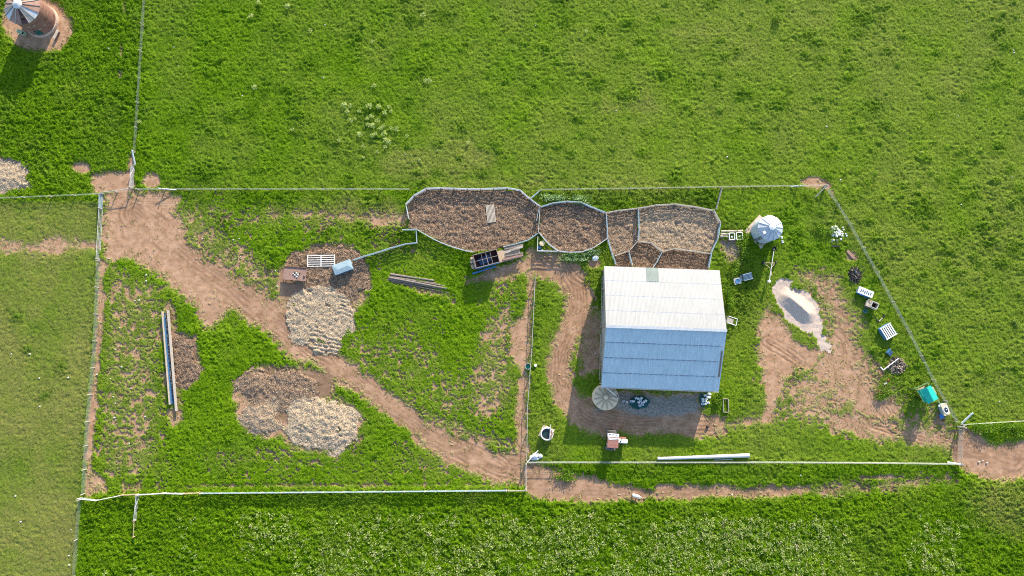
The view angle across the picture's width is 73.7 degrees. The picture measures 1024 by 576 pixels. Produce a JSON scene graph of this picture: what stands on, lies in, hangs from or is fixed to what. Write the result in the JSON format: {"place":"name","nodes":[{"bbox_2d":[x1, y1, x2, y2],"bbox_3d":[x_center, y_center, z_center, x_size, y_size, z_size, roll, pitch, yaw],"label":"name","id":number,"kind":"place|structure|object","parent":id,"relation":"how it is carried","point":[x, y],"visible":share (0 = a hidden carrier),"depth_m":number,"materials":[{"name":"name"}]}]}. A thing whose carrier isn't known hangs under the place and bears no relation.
{"place":"outdoors","nodes":[
{"label":"outdoors","id":0,"kind":"place"},
{"bbox_2d":[16,29,26,36],"bbox_3d":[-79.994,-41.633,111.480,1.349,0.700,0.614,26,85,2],"label":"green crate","id":1,"kind":"object","parent":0,"point":[21,32],"visible":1,"depth_m":111.18,"materials":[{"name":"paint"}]},
{"bbox_2d":[52,30,59,38],"bbox_3d":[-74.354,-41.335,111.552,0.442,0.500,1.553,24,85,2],"label":"bench","id":2,"kind":"object","parent":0,"point":[55,34],"visible":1,"depth_m":111.31,"materials":[{"name":"beige wood"}]},
{"bbox_2d":[0,0,1023,575],"bbox_3d":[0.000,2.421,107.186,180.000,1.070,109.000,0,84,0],"label":"ground","id":3,"kind":"structure","parent":0,"point":[912,170],"depth_m":108.29,"materials":[{"name":"green plant"}]},
{"bbox_2d":[0,156,30,193],"bbox_3d":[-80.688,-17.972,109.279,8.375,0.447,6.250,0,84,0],"label":"woodchip heap","id":4,"kind":"object","parent":3,"relation":"on","point":[12,171],"visible":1,"depth_m":109.27,"materials":[{"name":"brown wood"}]},
{"bbox_2d":[4,0,58,37],"bbox_3d":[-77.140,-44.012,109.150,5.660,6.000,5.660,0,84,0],"label":"silo","id":5,"kind":"object","parent":3,"relation":"on","point":[38,18],"visible":1,"depth_m":107.76,"materials":[{"name":"brick"}]},
{"bbox_2d":[0,193,98,197],"bbox_3d":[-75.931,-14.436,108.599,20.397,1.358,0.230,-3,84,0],"label":"wire fence","id":6,"kind":"object","parent":3,"relation":"on","point":[55,195],"visible":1,"depth_m":108.45,"materials":[{"name":"grey metal"}]},
{"bbox_2d":[72,500,80,572],"bbox_3d":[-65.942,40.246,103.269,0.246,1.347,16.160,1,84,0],"label":"wire fence","id":7,"kind":"object","parent":3,"relation":"on","point":[77,535],"visible":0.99,"depth_m":103.49,"materials":[{"name":"grey metal"}]},
{"bbox_2d":[76,497,97,500],"bbox_3d":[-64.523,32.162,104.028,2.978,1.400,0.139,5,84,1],"label":"tube gate","id":8,"kind":"structure","parent":3,"relation":"on","point":[80,498],"depth_m":103.76,"materials":[{"name":"grey metal"}]},
{"bbox_2d":[133,496,138,520],"bbox_3d":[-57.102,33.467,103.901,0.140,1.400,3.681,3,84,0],"label":"tube gate","id":9,"kind":"structure","parent":3,"relation":"on","point":[136,503],"depth_m":103.64,"materials":[{"name":"grey metal"}]},
{"bbox_2d":[132,0,144,152],"bbox_3d":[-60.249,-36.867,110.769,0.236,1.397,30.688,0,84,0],"label":"wire fence","id":10,"kind":"object","parent":3,"relation":"on","point":[138,74],"visible":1,"depth_m":110.45,"materials":[{"name":"grey metal"}]},
{"bbox_2d":[135,188,409,190],"bbox_3d":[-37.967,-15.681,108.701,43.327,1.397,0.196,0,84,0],"label":"wire fence","id":11,"kind":"object","parent":3,"relation":"on","point":[277,189],"visible":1,"depth_m":109.04,"materials":[{"name":"grey metal"}]},
{"bbox_2d":[199,489,506,493],"bbox_3d":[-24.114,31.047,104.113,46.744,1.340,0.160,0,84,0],"label":"rail fence","id":12,"kind":"object","parent":3,"relation":"on","point":[352,492],"visible":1,"depth_m":103.86,"materials":[{"name":"grey metal"}]},
{"bbox_2d":[352,242,416,260],"bbox_3d":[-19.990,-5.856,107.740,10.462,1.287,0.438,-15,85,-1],"label":"rail fence","id":13,"kind":"object","parent":3,"relation":"on","point":[378,252],"visible":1,"depth_m":107.42,"materials":[{"name":"grey metal"}]},
{"bbox_2d":[402,229,417,243],"bbox_3d":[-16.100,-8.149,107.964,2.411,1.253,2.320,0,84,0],"label":"rail fence","id":14,"kind":"object","parent":3,"relation":"on","point":[412,229],"visible":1,"depth_m":107.46,"materials":[{"name":"grey metal"}]},
{"bbox_2d":[390,273,433,280],"bbox_3d":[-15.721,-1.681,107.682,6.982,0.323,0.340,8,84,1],"label":"pole","id":15,"kind":"object","parent":3,"relation":"on","point":[392,274],"visible":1,"depth_m":107.56,"materials":[{"name":"grey wood"}]},
{"bbox_2d":[416,229,473,252],"bbox_3d":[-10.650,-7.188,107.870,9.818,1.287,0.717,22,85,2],"label":"rail fence","id":16,"kind":"object","parent":3,"relation":"on","point":[444,243],"visible":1,"depth_m":107.38,"materials":[{"name":"metal"}]},
{"bbox_2d":[405,187,539,206],"bbox_3d":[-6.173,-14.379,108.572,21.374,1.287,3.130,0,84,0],"label":"rail fence","id":17,"kind":"object","parent":3,"relation":"on","point":[434,188],"visible":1,"depth_m":108.39,"materials":[{"name":"metal"}]},
{"bbox_2d":[0,185,1021,465],"bbox_3d":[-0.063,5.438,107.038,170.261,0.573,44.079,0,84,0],"label":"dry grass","id":18,"kind":"structure","parent":3,"relation":"on","point":[606,189],"depth_m":108.45,"materials":[{"name":"beige plant"}]},
{"bbox_2d":[503,232,538,247],"bbox_3d":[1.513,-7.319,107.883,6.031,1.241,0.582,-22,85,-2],"label":"rail fence","id":19,"kind":"object","parent":3,"relation":"on","point":[522,241],"visible":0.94,"depth_m":107.35,"materials":[{"name":"grey metal"}]},
{"bbox_2d":[532,452,538,458],"bbox_3d":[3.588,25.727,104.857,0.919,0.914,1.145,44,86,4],"label":"sack","id":20,"kind":"object","parent":3,"relation":"on","point":[536,455],"visible":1,"depth_m":104.57,"materials":[{"name":"white plastic"}]},
{"bbox_2d":[100,509,979,575],"bbox_3d":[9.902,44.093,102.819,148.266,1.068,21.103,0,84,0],"label":"weeds","id":21,"kind":"object","parent":3,"relation":"on","point":[657,546],"visible":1,"depth_m":103.37,"materials":[{"name":"green plant"}]},
{"bbox_2d":[538,425,554,440],"bbox_3d":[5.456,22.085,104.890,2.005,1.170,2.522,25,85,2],"label":"stock tank","id":22,"kind":"object","parent":3,"relation":"on","point":[546,433],"visible":1,"depth_m":104.67,"materials":[{"name":"concrete"}]},
{"bbox_2d":[537,237,557,252],"bbox_3d":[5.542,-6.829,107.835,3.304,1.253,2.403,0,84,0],"label":"rail fence","id":23,"kind":"object","parent":3,"relation":"on","point":[543,250],"visible":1,"depth_m":107.37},
{"bbox_2d":[539,193,568,201],"bbox_3d":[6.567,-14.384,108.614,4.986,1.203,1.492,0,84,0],"label":"shrub","id":24,"kind":"object","parent":3,"relation":"on","point":[555,197],"visible":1,"depth_m":108.55,"materials":[{"name":"green plant"}]},
{"bbox_2d":[550,468,577,482],"bbox_3d":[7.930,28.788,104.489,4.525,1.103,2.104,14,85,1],"label":"shrub","id":25,"kind":"object","parent":3,"relation":"on","point":[566,477],"visible":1,"depth_m":104.46,"materials":[{"name":"green plant"}]},
{"bbox_2d":[540,200,605,213],"bbox_3d":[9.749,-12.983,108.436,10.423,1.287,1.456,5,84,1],"label":"rail fence","id":26,"kind":"object","parent":3,"relation":"on","point":[587,205],"visible":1,"depth_m":108.14,"materials":[{"name":"grey metal"}]},
{"bbox_2d":[539,232,606,252],"bbox_3d":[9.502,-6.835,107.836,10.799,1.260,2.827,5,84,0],"label":"rail fence","id":27,"kind":"object","parent":3,"relation":"on","point":[566,251],"visible":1,"depth_m":107.41,"materials":[{"name":"metal"}]},
{"bbox_2d":[555,251,594,262],"bbox_3d":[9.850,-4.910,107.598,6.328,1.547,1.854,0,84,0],"label":"shrub","id":28,"kind":"object","parent":3,"relation":"on","point":[570,256],"visible":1,"depth_m":107.54,"materials":[{"name":"green plant"}]},
{"bbox_2d":[569,194,591,206],"bbox_3d":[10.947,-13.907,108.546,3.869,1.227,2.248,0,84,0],"label":"shrub","id":29,"kind":"object","parent":3,"relation":"on","point":[576,198],"visible":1,"depth_m":108.49,"materials":[{"name":"green plant"}]},
{"bbox_2d":[582,248,603,256],"bbox_3d":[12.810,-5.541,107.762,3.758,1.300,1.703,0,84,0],"label":"shrub","id":30,"kind":"object","parent":3,"relation":"on","point":[590,252],"visible":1,"depth_m":107.64,"materials":[{"name":"green plant"}]},
{"bbox_2d":[605,213,616,264],"bbox_3d":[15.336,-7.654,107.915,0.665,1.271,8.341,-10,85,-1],"label":"rail fence","id":31,"kind":"object","parent":3,"relation":"on","point":[611,252],"visible":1,"depth_m":107.54,"materials":[{"name":"grey metal"}]},
{"bbox_2d":[637,209,639,240],"bbox_3d":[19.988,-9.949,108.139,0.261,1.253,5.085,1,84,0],"label":"rail fence","id":32,"kind":"object","parent":3,"relation":"on","point":[638,224],"visible":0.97,"depth_m":107.93,"materials":[{"name":"grey metal"}]},
{"bbox_2d":[638,240,662,251],"bbox_3d":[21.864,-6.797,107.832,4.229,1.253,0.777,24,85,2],"label":"rail fence","id":33,"kind":"object","parent":3,"relation":"on","point":[656,247],"visible":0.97,"depth_m":107.53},
{"bbox_2d":[607,203,720,223],"bbox_3d":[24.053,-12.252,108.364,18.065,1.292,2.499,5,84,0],"label":"rail fence","id":34,"kind":"object","parent":3,"relation":"on","point":[714,213],"visible":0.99,"depth_m":108.11,"materials":[{"name":"grey metal"}]},
{"bbox_2d":[543,184,825,190],"bbox_3d":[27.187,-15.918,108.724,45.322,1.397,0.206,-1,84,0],"label":"wire fence","id":35,"kind":"object","parent":3,"relation":"on","point":[688,188],"visible":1,"depth_m":108.61,"materials":[{"name":"grey metal"}]},
{"bbox_2d":[662,248,710,254],"bbox_3d":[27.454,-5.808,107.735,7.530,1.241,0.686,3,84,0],"label":"rail fence","id":36,"kind":"object","parent":3,"relation":"on","point":[688,251],"visible":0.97,"depth_m":107.41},
{"bbox_2d":[657,453,749,459],"bbox_3d":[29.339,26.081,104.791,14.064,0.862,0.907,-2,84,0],"label":"long pipe","id":37,"kind":"object","parent":3,"relation":"on","point":[745,455],"visible":1,"depth_m":104.50,"materials":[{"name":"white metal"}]},
{"bbox_2d":[707,223,720,268],"bbox_3d":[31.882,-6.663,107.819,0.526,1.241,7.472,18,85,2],"label":"rail fence","id":38,"kind":"object","parent":3,"relation":"on","point":[718,232],"visible":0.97,"depth_m":107.56,"materials":[{"name":"grey metal"}]},
{"bbox_2d":[715,187,722,209],"bbox_3d":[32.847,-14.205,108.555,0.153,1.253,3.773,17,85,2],"label":"rail fence","id":39,"kind":"object","parent":3,"relation":"on","point":[721,188],"visible":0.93,"depth_m":108.40,"materials":[{"name":"grey metal"}]},
{"bbox_2d":[713,389,727,406],"bbox_3d":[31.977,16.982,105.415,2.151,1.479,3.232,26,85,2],"label":"shrub","id":40,"kind":"object","parent":3,"relation":"on","point":[718,398],"visible":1,"depth_m":105.33,"materials":[{"name":"green plant"}]},
{"bbox_2d":[722,399,728,412],"bbox_3d":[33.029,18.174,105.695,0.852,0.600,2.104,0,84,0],"label":"trough","id":41,"kind":"object","parent":3,"relation":"on","point":[723,401],"visible":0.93,"depth_m":105.39,"materials":[{"name":"grey metal"}]},
{"bbox_2d":[724,282,735,310],"bbox_3d":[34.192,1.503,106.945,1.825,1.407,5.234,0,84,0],"label":"shrub","id":42,"kind":"object","parent":3,"relation":"on","point":[729,291],"visible":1,"depth_m":106.92,"materials":[{"name":"green plant"}]},
{"bbox_2d":[726,316,737,325],"bbox_3d":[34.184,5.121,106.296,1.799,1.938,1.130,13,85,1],"label":"chair","id":43,"kind":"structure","parent":3,"relation":"on","point":[729,320],"depth_m":106.39,"materials":[{"name":"white paint"}]},
{"bbox_2d":[721,230,742,232],"bbox_3d":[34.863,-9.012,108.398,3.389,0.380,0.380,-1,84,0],"label":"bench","id":44,"kind":"object","parent":3,"relation":"on","point":[722,231],"visible":1,"depth_m":108.24,"materials":[{"name":"beige wood"}]},
{"bbox_2d":[730,258,742,277],"bbox_3d":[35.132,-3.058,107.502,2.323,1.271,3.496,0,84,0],"label":"shrub","id":45,"kind":"object","parent":3,"relation":"on","point":[735,270],"visible":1,"depth_m":107.43,"materials":[{"name":"green plant"}]},
{"bbox_2d":[733,277,741,284],"bbox_3d":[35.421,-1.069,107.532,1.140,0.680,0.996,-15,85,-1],"label":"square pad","id":46,"kind":"object","parent":3,"relation":"on","point":[737,280],"visible":1,"depth_m":107.25,"materials":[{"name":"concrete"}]},
{"bbox_2d":[734,233,751,257],"bbox_3d":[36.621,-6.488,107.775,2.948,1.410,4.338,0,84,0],"label":"shrub","id":47,"kind":"object","parent":3,"relation":"on","point":[744,239],"visible":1,"depth_m":107.75,"materials":[{"name":"green plant"}]},
{"bbox_2d":[527,461,959,464],"bbox_3d":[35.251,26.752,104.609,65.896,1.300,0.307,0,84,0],"label":"wire fence","id":48,"kind":"object","parent":3,"relation":"on","point":[861,463],"visible":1,"depth_m":104.20,"materials":[{"name":"grey metal"}]},
{"bbox_2d":[739,272,752,280],"bbox_3d":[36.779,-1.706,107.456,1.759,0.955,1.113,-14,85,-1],"label":"slatted crate","id":49,"kind":"object","parent":3,"relation":"on","point":[746,277],"visible":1,"depth_m":107.02,"materials":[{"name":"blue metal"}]},
{"bbox_2d":[745,215,782,248],"bbox_3d":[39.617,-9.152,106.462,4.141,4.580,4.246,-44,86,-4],"label":"silo","id":50,"kind":"object","parent":3,"relation":"on","point":[765,229],"visible":1,"depth_m":105.08,"materials":[{"name":"metal"}]},
{"bbox_2d":[762,246,776,282],"bbox_3d":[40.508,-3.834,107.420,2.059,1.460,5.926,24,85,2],"label":"grain auger","id":51,"kind":"object","parent":3,"relation":"on","point":[764,262],"visible":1,"depth_m":107.53,"materials":[{"name":"metal"}]},
{"bbox_2d":[772,14,781,22],"bbox_3d":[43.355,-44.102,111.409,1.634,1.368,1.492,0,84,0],"label":"shrub","id":52,"kind":"object","parent":3,"relation":"on","point":[775,17],"visible":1,"depth_m":111.29,"materials":[{"name":"green plant"}]},
{"bbox_2d":[812,223,841,238],"bbox_3d":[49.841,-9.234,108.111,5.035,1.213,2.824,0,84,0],"label":"shrub","id":53,"kind":"object","parent":3,"relation":"on","point":[819,228],"visible":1,"depth_m":108.05,"materials":[{"name":"green plant"}]},
{"bbox_2d":[846,250,854,259],"bbox_3d":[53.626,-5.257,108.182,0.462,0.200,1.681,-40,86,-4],"label":"slab","id":54,"kind":"object","parent":3,"relation":"on","point":[849,253],"depth_m":108.10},
{"bbox_2d":[848,266,862,284],"bbox_3d":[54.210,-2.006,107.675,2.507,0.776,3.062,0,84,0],"label":"burnt heap","id":55,"kind":"object","parent":3,"relation":"on","point":[856,277],"visible":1,"depth_m":107.59,"materials":[{"name":"grey wood"}]},
{"bbox_2d":[856,286,873,297],"bbox_3d":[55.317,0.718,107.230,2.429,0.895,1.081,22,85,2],"label":"slotted crate","id":56,"kind":"object","parent":3,"relation":"on","point":[864,292],"visible":1,"depth_m":106.81,"materials":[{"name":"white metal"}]},
{"bbox_2d":[864,299,878,309],"bbox_3d":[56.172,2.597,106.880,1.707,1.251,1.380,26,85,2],"label":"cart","id":57,"kind":"object","parent":3,"relation":"on","point":[871,304],"visible":1,"depth_m":106.76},
{"bbox_2d":[870,384,904,400],"bbox_3d":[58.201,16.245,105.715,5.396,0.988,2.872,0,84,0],"label":"shrub","id":58,"kind":"object","parent":3,"relation":"on","point":[882,396],"visible":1,"depth_m":105.70,"materials":[{"name":"green plant"}]},
{"bbox_2d":[878,323,896,339],"bbox_3d":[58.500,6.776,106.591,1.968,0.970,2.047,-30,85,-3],"label":"crate","id":59,"kind":"object","parent":3,"relation":"on","point":[883,335],"visible":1,"depth_m":106.16,"materials":[{"name":"white paint"}]},
{"bbox_2d":[886,349,892,355],"bbox_3d":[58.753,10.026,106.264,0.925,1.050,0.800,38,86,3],"label":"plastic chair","id":60,"kind":"object","parent":3,"relation":"on","point":[889,352],"visible":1,"depth_m":106.27,"materials":[{"name":"blue paint"}]},
{"bbox_2d":[826,185,958,422],"bbox_3d":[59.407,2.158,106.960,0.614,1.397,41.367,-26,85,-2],"label":"wire fence","id":61,"kind":"object","parent":3,"relation":"on","point":[850,224],"visible":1,"depth_m":106.87,"materials":[{"name":"grey metal"}]},
{"bbox_2d":[886,356,907,374],"bbox_3d":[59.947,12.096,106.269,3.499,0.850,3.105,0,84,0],"label":"firewood heap","id":62,"kind":"object","parent":3,"relation":"on","point":[897,366],"visible":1,"depth_m":106.19,"materials":[{"name":"brown wood"}]},
{"bbox_2d":[907,384,922,410],"bbox_3d":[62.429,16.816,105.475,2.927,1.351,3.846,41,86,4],"label":"shrub","id":63,"kind":"object","parent":3,"relation":"on","point":[915,400],"visible":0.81,"depth_m":105.43,"materials":[{"name":"green plant"}]},
{"bbox_2d":[908,382,939,403],"bbox_3d":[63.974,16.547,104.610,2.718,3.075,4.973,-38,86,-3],"label":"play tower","id":64,"kind":"structure","parent":3,"relation":"on","point":[927,394],"depth_m":103.61,"materials":[{"name":"teal paint"}]},
{"bbox_2d":[938,403,949,415],"bbox_3d":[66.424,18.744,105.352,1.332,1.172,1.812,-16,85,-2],"label":"washing machine","id":65,"kind":"object","parent":3,"relation":"on","point":[943,409],"visible":1,"depth_m":104.96,"materials":[{"name":"white metal"}]},
{"bbox_2d":[962,420,1023,425],"bbox_3d":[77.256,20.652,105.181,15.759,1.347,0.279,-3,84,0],"label":"wire fence","id":66,"kind":"object","parent":3,"relation":"on","point":[991,422],"visible":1,"depth_m":104.99,"materials":[{"name":"grey metal"}]},
{"bbox_2d":[996,422,1023,436],"bbox_3d":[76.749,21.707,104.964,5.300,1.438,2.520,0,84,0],"label":"shrub","id":67,"kind":"object","parent":3,"relation":"on","point":[1013,426],"visible":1,"depth_m":104.92,"materials":[{"name":"green plant"}]},
{"bbox_2d":[1008,318,1020,327],"bbox_3d":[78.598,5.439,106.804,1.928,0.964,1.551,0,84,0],"label":"shrub","id":68,"kind":"object","parent":3,"relation":"on","point":[1015,321],"visible":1,"depth_m":106.76,"materials":[{"name":"green plant"}]},
{"bbox_2d":[0,0,1023,504],"bbox_3d":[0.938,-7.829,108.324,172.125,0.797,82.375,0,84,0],"label":"dirt road","id":69,"kind":"structure","parent":0,"point":[180,264],"depth_m":106.56,"materials":[{"name":"brown soil"}]},
{"bbox_2d":[80,260,100,495],"bbox_3d":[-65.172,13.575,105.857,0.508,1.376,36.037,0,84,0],"label":"wire fence","id":70,"kind":"object","parent":69,"relation":"on","point":[83,469],"visible":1,"depth_m":105.76,"materials":[{"name":"grey metal"}]},
{"bbox_2d":[95,207,102,259],"bbox_3d":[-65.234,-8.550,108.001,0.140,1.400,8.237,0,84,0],"label":"tube gate","id":71,"kind":"structure","parent":69,"relation":"on","point":[97,258],"depth_m":107.95,"materials":[{"name":"silver metal"}]},
{"bbox_2d":[98,193,102,208],"bbox_3d":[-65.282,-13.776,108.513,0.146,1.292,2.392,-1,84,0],"label":"fence panel","id":72,"kind":"object","parent":69,"relation":"on","point":[100,202],"visible":1,"depth_m":108.37,"materials":[{"name":"grey metal"}]},
{"bbox_2d":[100,188,132,193],"bbox_3d":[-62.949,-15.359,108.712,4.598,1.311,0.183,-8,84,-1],"label":"wire fence","id":73,"kind":"object","parent":69,"relation":"on","point":[115,191],"visible":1,"depth_m":108.15,"materials":[{"name":"grey metal"}]},
{"bbox_2d":[129,163,134,188],"bbox_3d":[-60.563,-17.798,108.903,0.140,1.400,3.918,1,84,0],"label":"tube gate","id":74,"kind":"structure","parent":69,"relation":"on","point":[132,176],"depth_m":108.78,"materials":[{"name":"silver metal"}]},
{"bbox_2d":[161,310,177,410],"bbox_3d":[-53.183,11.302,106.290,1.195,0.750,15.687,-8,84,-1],"label":"feed trough","id":75,"kind":"object","parent":69,"relation":"on","point":[169,363],"visible":1,"depth_m":106.19,"materials":[{"name":"grey metal"}]},
{"bbox_2d":[172,334,203,388],"bbox_3d":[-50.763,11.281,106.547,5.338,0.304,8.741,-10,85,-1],"label":"muck patch","id":76,"kind":"object","parent":69,"relation":"on","point":[191,366],"visible":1,"depth_m":106.47,"materials":[{"name":"brown soil"}]},
{"bbox_2d":[232,364,278,405],"bbox_3d":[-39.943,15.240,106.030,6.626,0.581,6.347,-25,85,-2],"label":"woodchip heap","id":77,"kind":"object","parent":69,"relation":"on","point":[258,383],"visible":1,"depth_m":106.03,"materials":[{"name":"brown wood"}]},
{"bbox_2d":[237,396,282,436],"bbox_3d":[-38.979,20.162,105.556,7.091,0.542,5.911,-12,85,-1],"label":"woodchip heap","id":78,"kind":"object","parent":69,"relation":"on","point":[255,413],"visible":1,"depth_m":105.53,"materials":[{"name":"brown wood"}]},
{"bbox_2d":[270,365,318,411],"bbox_3d":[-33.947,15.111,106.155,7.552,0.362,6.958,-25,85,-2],"label":"muck patch","id":79,"kind":"object","parent":69,"relation":"on","point":[288,378],"visible":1,"depth_m":106.10,"materials":[{"name":"brown soil"}]},
{"bbox_2d":[286,285,355,354],"bbox_3d":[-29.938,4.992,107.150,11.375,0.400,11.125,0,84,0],"label":"heap","id":80,"kind":"object","parent":69,"relation":"on","point":[326,295],"visible":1,"depth_m":107.14,"materials":[{"name":"brown wood"}]},
{"bbox_2d":[283,397,362,456],"bbox_3d":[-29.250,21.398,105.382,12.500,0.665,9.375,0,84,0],"label":"woodchip heap","id":81,"kind":"object","parent":69,"relation":"on","point":[341,449],"visible":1,"depth_m":105.36,"materials":[{"name":"brown wood"}]},
{"bbox_2d":[290,244,371,303],"bbox_3d":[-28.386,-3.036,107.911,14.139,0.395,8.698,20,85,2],"label":"muck patch","id":82,"kind":"object","parent":69,"relation":"on","point":[301,256],"visible":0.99,"depth_m":107.83,"materials":[{"name":"brown soil"}]},
{"bbox_2d":[283,266,306,280],"bbox_3d":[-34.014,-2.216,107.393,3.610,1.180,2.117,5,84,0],"label":"steel table","id":83,"kind":"object","parent":82,"relation":"on","point":[288,271],"visible":1,"depth_m":106.95,"materials":[{"name":"metal"}]},
{"bbox_2d":[307,254,334,266],"bbox_3d":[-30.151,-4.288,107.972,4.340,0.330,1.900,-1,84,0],"label":"slatted pallet","id":84,"kind":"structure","parent":82,"relation":"on","point":[321,259],"depth_m":107.90,"materials":[{"name":"white paint"}]},
{"bbox_2d":[332,259,353,274],"bbox_3d":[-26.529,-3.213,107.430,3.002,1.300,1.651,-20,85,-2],"label":"lidded bin","id":85,"kind":"object","parent":82,"relation":"on","point":[342,267],"visible":1,"depth_m":106.86,"materials":[{"name":"blue metal"}]},
{"bbox_2d":[0,157,718,456],"bbox_3d":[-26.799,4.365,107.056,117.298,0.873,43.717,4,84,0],"label":"wood chips","id":86,"kind":"object","parent":69,"relation":"on","point":[496,247],"visible":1,"depth_m":108.14,"materials":[{"name":"brown wood"}]},
{"bbox_2d":[389,275,435,283],"bbox_3d":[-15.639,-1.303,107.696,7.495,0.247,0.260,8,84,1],"label":"pole","id":87,"kind":"object","parent":69,"relation":"on","point":[412,279],"visible":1,"depth_m":107.60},
{"bbox_2d":[388,278,441,288],"bbox_3d":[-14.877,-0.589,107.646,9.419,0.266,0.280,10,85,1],"label":"pole","id":88,"kind":"object","parent":69,"relation":"on","point":[412,283],"visible":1,"depth_m":107.56,"materials":[{"name":"wood"}]},
{"bbox_2d":[389,277,446,288],"bbox_3d":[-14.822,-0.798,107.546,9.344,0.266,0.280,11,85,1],"label":"pole","id":89,"kind":"object","parent":88,"relation":"on","point":[416,282],"visible":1,"depth_m":107.46,"materials":[{"name":"grey wood"}]},
{"bbox_2d":[386,280,448,292],"bbox_3d":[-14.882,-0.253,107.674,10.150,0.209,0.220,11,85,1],"label":"pole","id":90,"kind":"object","parent":69,"relation":"on","point":[415,286],"visible":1,"depth_m":107.61,"materials":[{"name":"wood"}]},
{"bbox_2d":[394,277,443,285],"bbox_3d":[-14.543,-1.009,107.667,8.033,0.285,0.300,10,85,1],"label":"pole","id":91,"kind":"object","parent":69,"relation":"on","point":[420,281],"visible":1,"depth_m":107.55,"materials":[{"name":"grey wood"}]},
{"bbox_2d":[470,248,522,273],"bbox_3d":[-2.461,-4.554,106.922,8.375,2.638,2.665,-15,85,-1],"label":"bin trailer","id":92,"kind":"object","parent":69,"relation":"on","point":[486,258],"visible":1,"depth_m":107.07,"materials":[{"name":"blue paint"}]},
{"bbox_2d":[502,254,522,259],"bbox_3d":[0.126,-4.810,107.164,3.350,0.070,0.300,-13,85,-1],"label":"plank","id":93,"kind":"object","parent":92,"relation":"on","point":[512,257],"visible":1,"depth_m":107.13,"materials":[{"name":"brown wood"}]},
{"bbox_2d":[504,244,522,249],"bbox_3d":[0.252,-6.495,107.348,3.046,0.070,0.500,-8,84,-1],"label":"plank","id":94,"kind":"object","parent":92,"relation":"on","point":[511,246],"visible":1,"depth_m":107.31,"materials":[{"name":"grey wood"}]},
{"bbox_2d":[505,246,522,252],"bbox_3d":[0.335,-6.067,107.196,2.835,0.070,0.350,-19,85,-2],"label":"plank","id":95,"kind":"object","parent":92,"relation":"on","point":[507,251],"visible":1,"depth_m":107.17,"materials":[{"name":"grey wood"}]},
{"bbox_2d":[526,277,535,460],"bbox_3d":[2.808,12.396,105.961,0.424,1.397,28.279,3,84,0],"label":"wire fence","id":96,"kind":"object","parent":69,"relation":"on","point":[530,368],"visible":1,"depth_m":105.41,"materials":[{"name":"grey metal"}]},
{"bbox_2d":[408,189,717,269],"bbox_3d":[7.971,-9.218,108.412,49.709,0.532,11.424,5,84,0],"label":"mulch","id":97,"kind":"object","parent":69,"relation":"on","point":[625,263],"visible":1,"depth_m":108.52,"materials":[{"name":"brown wood"}]},
{"bbox_2d":[485,204,495,222],"bbox_3d":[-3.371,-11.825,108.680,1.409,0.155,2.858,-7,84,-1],"label":"slatted pallet","id":98,"kind":"object","parent":97,"relation":"on","point":[490,212],"visible":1,"depth_m":108.60,"materials":[{"name":"beige wood"}]},
{"bbox_2d":[592,255,598,260],"bbox_3d":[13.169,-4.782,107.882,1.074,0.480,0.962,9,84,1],"label":"sack","id":99,"kind":"object","parent":69,"relation":"on","point":[595,258],"visible":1,"depth_m":107.74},
{"bbox_2d":[592,385,618,409],"bbox_3d":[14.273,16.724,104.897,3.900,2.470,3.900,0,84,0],"label":"water tank","id":100,"kind":"object","parent":69,"relation":"on","point":[604,399],"visible":0.88,"depth_m":103.86,"materials":[{"name":"beige plastic"}]},
{"bbox_2d":[605,429,627,450],"bbox_3d":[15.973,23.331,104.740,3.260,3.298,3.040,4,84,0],"label":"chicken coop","id":101,"kind":"structure","parent":69,"relation":"on","point":[614,439],"depth_m":103.22,"materials":[{"name":"wood"}]},
{"bbox_2d":[629,395,649,408],"bbox_3d":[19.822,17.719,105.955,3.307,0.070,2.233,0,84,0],"label":"net sheet","id":102,"kind":"object","parent":69,"relation":"on","point":[634,405],"visible":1,"depth_m":105.90,"materials":[{"name":"teal plastic"}]},
{"bbox_2d":[599,266,726,392],"bbox_3d":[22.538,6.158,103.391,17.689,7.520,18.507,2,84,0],"label":"barn","id":103,"kind":"structure","parent":69,"relation":"on","point":[665,328],"depth_m":101.48,"materials":[{"name":"metal"}]},
{"bbox_2d":[699,393,704,407],"bbox_3d":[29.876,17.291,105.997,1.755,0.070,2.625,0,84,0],"label":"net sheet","id":104,"kind":"object","parent":69,"relation":"on","point":[700,397],"visible":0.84,"depth_m":105.96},
{"bbox_2d":[772,278,831,352],"bbox_3d":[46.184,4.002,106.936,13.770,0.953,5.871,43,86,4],"label":"puddle","id":105,"kind":"object","parent":69,"relation":"on","point":[800,308],"visible":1,"depth_m":107.19,"materials":[{"name":"liquid"}]},
{"bbox_2d":[958,429,963,463],"bbox_3d":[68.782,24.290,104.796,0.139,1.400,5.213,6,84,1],"label":"tube gate","id":106,"kind":"structure","parent":69,"relation":"on","point":[961,430],"depth_m":104.65,"materials":[{"name":"grey metal"}]},
{"bbox_2d":[956,412,973,428],"bbox_3d":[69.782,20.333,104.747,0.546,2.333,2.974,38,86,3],"label":"leaning post","id":107,"kind":"object","parent":69,"relation":"on","point":[966,418],"visible":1,"depth_m":104.94,"materials":[{"name":"white paint"}]},
{"bbox_2d":[972,423,1004,434],"bbox_3d":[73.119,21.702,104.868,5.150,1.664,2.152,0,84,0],"label":"shrub","id":108,"kind":"object","parent":69,"relation":"on","point":[988,429],"visible":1,"depth_m":104.86,"materials":[{"name":"green plant"}]},
{"bbox_3d":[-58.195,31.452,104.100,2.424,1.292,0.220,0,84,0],"label":"rail fence","id":109,"kind":"object","parent":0,"visible":0},
{"bbox_2d":[135,492,165,495],"bbox_3d":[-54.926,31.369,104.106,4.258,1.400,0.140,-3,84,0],"label":"tube gate","id":110,"kind":"structure","parent":109,"relation":"attached to","point":[150,494],"depth_m":103.84,"materials":[{"name":"grey metal"}]}
]}

